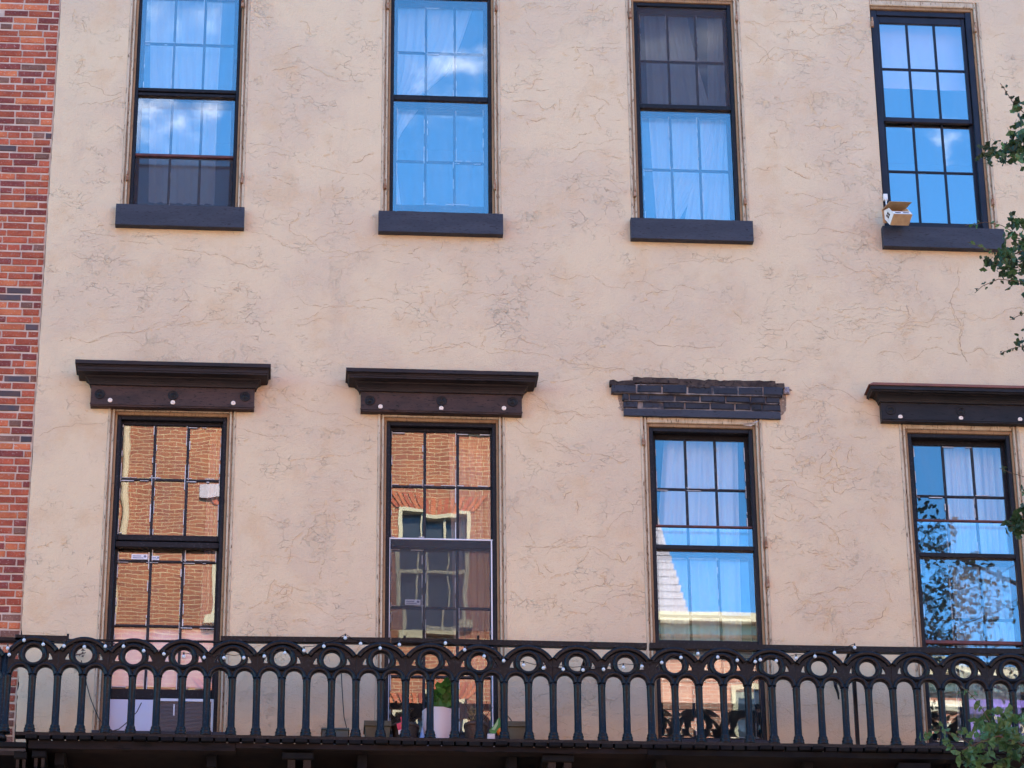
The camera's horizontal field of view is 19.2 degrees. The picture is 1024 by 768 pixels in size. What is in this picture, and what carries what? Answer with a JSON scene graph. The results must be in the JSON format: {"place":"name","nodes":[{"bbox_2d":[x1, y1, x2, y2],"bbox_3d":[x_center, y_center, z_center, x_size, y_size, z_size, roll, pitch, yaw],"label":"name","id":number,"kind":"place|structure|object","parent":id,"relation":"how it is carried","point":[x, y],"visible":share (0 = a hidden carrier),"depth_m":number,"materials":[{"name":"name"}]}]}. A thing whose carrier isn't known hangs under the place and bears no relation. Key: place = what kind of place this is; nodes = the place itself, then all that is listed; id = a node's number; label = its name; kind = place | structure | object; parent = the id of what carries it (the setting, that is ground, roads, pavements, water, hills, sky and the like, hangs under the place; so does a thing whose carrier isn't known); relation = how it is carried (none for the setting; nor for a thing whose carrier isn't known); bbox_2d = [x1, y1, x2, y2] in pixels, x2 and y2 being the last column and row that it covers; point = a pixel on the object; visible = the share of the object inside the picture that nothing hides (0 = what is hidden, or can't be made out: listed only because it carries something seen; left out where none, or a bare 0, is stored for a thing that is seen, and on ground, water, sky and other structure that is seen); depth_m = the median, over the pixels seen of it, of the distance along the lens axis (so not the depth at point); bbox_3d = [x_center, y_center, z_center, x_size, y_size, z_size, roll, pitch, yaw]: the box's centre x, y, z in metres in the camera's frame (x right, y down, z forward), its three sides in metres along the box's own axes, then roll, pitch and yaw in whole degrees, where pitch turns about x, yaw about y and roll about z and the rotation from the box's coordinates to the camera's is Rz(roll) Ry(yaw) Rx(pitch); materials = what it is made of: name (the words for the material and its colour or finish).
{"place":"outdoors","nodes":[
{"label":"outdoors","id":0,"kind":"place"},
{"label":"ground","id":1,"kind":"structure","parent":0,"visible":0},
{"bbox_2d":[0,0,60,741],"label":"brick building","id":2,"kind":"structure","parent":1,"relation":"on","point":[29,35],"depth_m":25.38,"materials":[{"name":"red brick"}]},
{"bbox_2d":[0,637,31,767],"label":"balcony","id":3,"kind":"structure","parent":2,"relation":"attached to","point":[14,754],"depth_m":23.00,"materials":[{"name":"black metal"}]},
{"bbox_2d":[919,83,1023,767],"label":"ginkgo tree","id":4,"kind":"object","parent":1,"relation":"on","point":[993,730],"visible":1,"depth_m":19.48,"materials":[{"name":"green plant"}]},
{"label":"pavement","id":5,"kind":"structure","parent":0,"visible":0},
{"bbox_2d":[16,0,1023,749],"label":"stucco building","id":6,"kind":"structure","parent":5,"relation":"on","point":[322,330],"depth_m":25.50,"materials":[{"name":"paint"}]},
{"bbox_2d":[81,660,141,730],"bbox_3d":[-3.154,2.450,23.738,0.494,0.582,0.008,1,-25,-4],"label":"cable","id":7,"kind":"object","parent":6,"relation":"attached to","point":[96,712],"visible":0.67,"depth_m":23.69,"materials":[{"name":"black metal"}]},
{"bbox_2d":[109,699,152,730],"bbox_3d":[-3.008,2.636,23.824,0.369,0.302,0.030,1,-25,-4],"label":"filler panel","id":8,"kind":"object","parent":6,"relation":"on","point":[118,715],"depth_m":23.82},
{"bbox_2d":[112,629,213,687],"bbox_3d":[-2.785,2.190,24.115,0.795,0.486,0.015,1,-25,-4],"label":"privacy board","id":9,"kind":"object","parent":6,"relation":"attached to","point":[194,678],"visible":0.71,"depth_m":24.11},
{"bbox_2d":[91,409,235,742],"bbox_3d":[-2.788,1.548,24.374,1.047,2.906,0.330,1,-25,-4],"label":"window","id":10,"kind":"structure","parent":6,"relation":"in","point":[112,541],"depth_m":24.42,"materials":[{"name":"paint"}]},
{"bbox_2d":[115,0,250,230],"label":"window","id":11,"kind":"structure","parent":6,"relation":"in","point":[129,214],"depth_m":26.04,"materials":[{"name":"paint"}]},
{"bbox_2d":[149,0,222,204],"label":"curtain","id":12,"kind":"object","parent":6,"relation":"hanging from","point":[186,121],"visible":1,"depth_m":26.38,"materials":[{"name":"white fabric"}]},
{"bbox_2d":[160,698,213,731],"bbox_3d":[-2.603,2.707,23.996,0.464,0.312,0.360,1,-25,-4],"label":"air conditioner","id":13,"kind":"object","parent":6,"relation":"on","point":[169,713],"visible":0.3,"depth_m":23.86,"materials":[{"name":"white plastic"}]},
{"bbox_2d":[199,429,220,629],"bbox_3d":[-2.437,1.348,24.648,0.198,2.388,0.039,1,-25,-4],"label":"curtain","id":14,"kind":"object","parent":6,"relation":"hanging from","point":[208,589],"visible":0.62,"depth_m":24.73,"materials":[{"name":"beige fabric"}]},
{"bbox_2d":[341,673,346,727],"bbox_3d":[-1.326,2.457,23.887,0.068,0.682,0.008,1,-25,-4],"label":"cable","id":15,"kind":"object","parent":6,"relation":"attached to","point":[342,700],"visible":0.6,"depth_m":23.86,"materials":[{"name":"black metal"}]},
{"bbox_2d":[396,109,417,204],"bbox_3d":[-0.896,-2.012,26.348,0.316,1.153,0.032,1,-25,-4],"label":"curtain","id":16,"kind":"object","parent":6,"relation":"hanging from","point":[405,117],"visible":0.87,"depth_m":26.47,"materials":[{"name":"white fabric"}]},
{"bbox_2d":[397,8,471,94],"bbox_3d":[-0.683,-3.043,26.849,0.781,1.136,0.055,1,-25,-4],"label":"curtain","id":17,"kind":"object","parent":6,"relation":"hanging from","point":[411,68],"visible":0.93,"depth_m":26.83,"materials":[{"name":"white fabric"}]},
{"bbox_2d":[378,0,502,237],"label":"window","id":18,"kind":"structure","parent":6,"relation":"in","point":[486,221],"depth_m":26.25,"materials":[{"name":"paint"}]},
{"bbox_2d":[375,414,506,738],"bbox_3d":[-0.580,1.600,24.533,1.055,2.906,0.330,1,-25,-4],"label":"window","id":19,"kind":"structure","parent":6,"relation":"in","point":[494,427],"depth_m":24.62,"materials":[{"name":"paint"}]},
{"bbox_2d":[449,435,490,732],"bbox_3d":[-0.327,1.565,24.722,0.395,2.861,0.050,1,-25,-4],"label":"curtain","id":20,"kind":"object","parent":6,"relation":"hanging from","point":[474,521],"visible":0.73,"depth_m":24.79,"materials":[{"name":"white fabric"}]},
{"bbox_2d":[0,634,1023,767],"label":"balcony","id":21,"kind":"structure","parent":6,"relation":"attached to","point":[255,748],"depth_m":23.34,"materials":[{"name":"black metal"}]},
{"bbox_2d":[321,727,348,736],"bbox_3d":[-1.368,2.761,23.341,0.217,0.156,0.210,1,-25,-4],"label":"window box","id":22,"kind":"object","parent":21,"relation":"on","point":[342,732],"visible":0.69,"depth_m":23.28,"materials":[{"name":"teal plastic"}]},
{"bbox_2d":[363,720,391,744],"bbox_3d":[-1.042,2.741,23.378,0.212,0.219,0.210,1,-25,-4],"label":"planter","id":23,"kind":"object","parent":21,"relation":"on","point":[369,728],"visible":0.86,"depth_m":23.32,"materials":[{"name":"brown plastic"}]},
{"bbox_2d":[391,703,419,745],"bbox_3d":[-0.829,2.675,23.434,0.226,0.382,0.220,1,-25,-4],"label":"flower pot","id":24,"kind":"object","parent":21,"relation":"on","point":[414,727],"visible":0.41,"depth_m":23.38,"materials":[{"name":"ceramic"}]},
{"bbox_2d":[397,717,401,734],"bbox_3d":[-0.858,2.632,23.313,0.067,0.156,0.006,1,-25,-4],"label":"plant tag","id":25,"kind":"object","parent":24,"relation":"hanging from","point":[399,726],"visible":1,"depth_m":23.31,"materials":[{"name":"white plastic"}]},
{"bbox_2d":[420,727,424,737],"bbox_3d":[-0.694,2.742,23.352,0.084,0.188,0.084,1,-25,-4],"label":"paper cone","id":26,"kind":"object","parent":21,"relation":"on","point":[422,734],"visible":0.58,"depth_m":23.36,"materials":[{"name":"blue paper"}]},
{"bbox_2d":[6,634,855,671],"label":"string lights","id":27,"kind":"object","parent":21,"relation":"hanging from","point":[23,639],"visible":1,"depth_m":23.43,"materials":[{"name":"black plastic"}]},
{"bbox_2d":[422,677,450,745],"bbox_3d":[-0.573,2.587,23.503,0.246,0.596,0.266,14,-29,-28],"label":"tall planter","id":28,"kind":"object","parent":21,"relation":"on","point":[442,710],"visible":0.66,"depth_m":23.43,"materials":[{"name":"white ceramic"}]},
{"bbox_2d":[464,702,492,746],"bbox_3d":[-0.281,2.661,23.470,0.193,0.428,0.191,-20,-31,35],"label":"flower pot","id":29,"kind":"object","parent":21,"relation":"on","point":[469,728],"visible":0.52,"depth_m":23.41,"materials":[{"name":"ceramic"}]},
{"bbox_2d":[487,717,500,746],"bbox_3d":[-0.127,2.715,23.404,0.142,0.270,0.071,-4,-25,8],"label":"toy bird","id":30,"kind":"object","parent":21,"relation":"on","point":[494,729],"visible":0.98,"depth_m":23.40},
{"bbox_2d":[507,716,524,746],"bbox_3d":[0.023,2.709,23.481,0.199,0.345,0.210,1,-25,-4],"label":"planter","id":31,"kind":"object","parent":21,"relation":"on","point":[516,729],"visible":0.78,"depth_m":23.39,"materials":[{"name":"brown plastic"}]},
{"bbox_2d":[644,16,710,218],"bbox_3d":[1.468,-2.467,26.756,0.564,2.321,0.051,1,-25,-4],"label":"curtain","id":32,"kind":"object","parent":6,"relation":"hanging from","point":[684,131],"visible":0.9,"depth_m":26.72,"materials":[{"name":"white fabric"}]},
{"bbox_2d":[625,0,753,244],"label":"window","id":33,"kind":"structure","parent":6,"relation":"in","point":[738,230],"depth_m":26.47,"materials":[{"name":"paint"}]},
{"bbox_2d":[658,441,741,640],"bbox_3d":[1.549,1.230,25.034,0.723,2.004,0.064,1,-25,-4],"label":"curtain","id":34,"kind":"object","parent":6,"relation":"hanging from","point":[673,583],"visible":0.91,"depth_m":25.01,"materials":[{"name":"white fabric"}]},
{"bbox_2d":[640,417,773,749],"bbox_3d":[1.578,1.647,24.679,1.023,2.906,0.350,1,-25,-4],"label":"window","id":35,"kind":"structure","parent":6,"relation":"in","point":[748,432],"depth_m":24.78,"materials":[{"name":"paint"}]},
{"bbox_2d":[685,18,729,219],"bbox_3d":[1.740,-2.475,26.782,0.498,2.328,0.048,1,-25,-4],"label":"curtain","id":36,"kind":"object","parent":6,"relation":"hanging from","point":[715,191],"visible":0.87,"depth_m":26.58,"materials":[{"name":"white fabric"}]},
{"bbox_2d":[879,25,965,90],"bbox_3d":[3.704,-3.070,27.192,0.914,0.974,0.011,1,-25,-4],"label":"roller blind","id":37,"kind":"object","parent":6,"relation":"attached to","point":[921,47],"visible":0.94,"depth_m":27.13,"materials":[{"name":"white fabric"}]},
{"bbox_2d":[869,0,1004,252],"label":"window","id":38,"kind":"structure","parent":6,"relation":"in","point":[920,236],"depth_m":26.63,"materials":[{"name":"paint"}]},
{"bbox_2d":[882,194,912,225],"bbox_3d":[3.286,-1.513,26.015,0.241,0.401,0.289,10,-27,-21],"label":"open cardboard box","id":39,"kind":"object","parent":38,"relation":"on","point":[896,213],"visible":1,"depth_m":25.91,"materials":[{"name":"brown cardboard"}]},
{"bbox_2d":[898,424,1023,746],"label":"window","id":40,"kind":"structure","parent":6,"relation":"in","point":[1007,439],"depth_m":24.97,"materials":[{"name":"paint"}]},
{"bbox_2d":[943,447,1001,741],"bbox_3d":[3.787,1.637,25.029,0.366,2.895,0.071,1,-25,-4],"label":"curtain","id":41,"kind":"object","parent":6,"relation":"hanging from","point":[963,538],"visible":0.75,"depth_m":25.08,"materials":[{"name":"white fabric"}]},
{"bbox_2d":[980,448,1022,742],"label":"curtain","id":42,"kind":"object","parent":6,"relation":"hanging from","point":[992,483],"visible":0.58,"depth_m":25.19,"materials":[{"name":"white fabric"}]}
]}

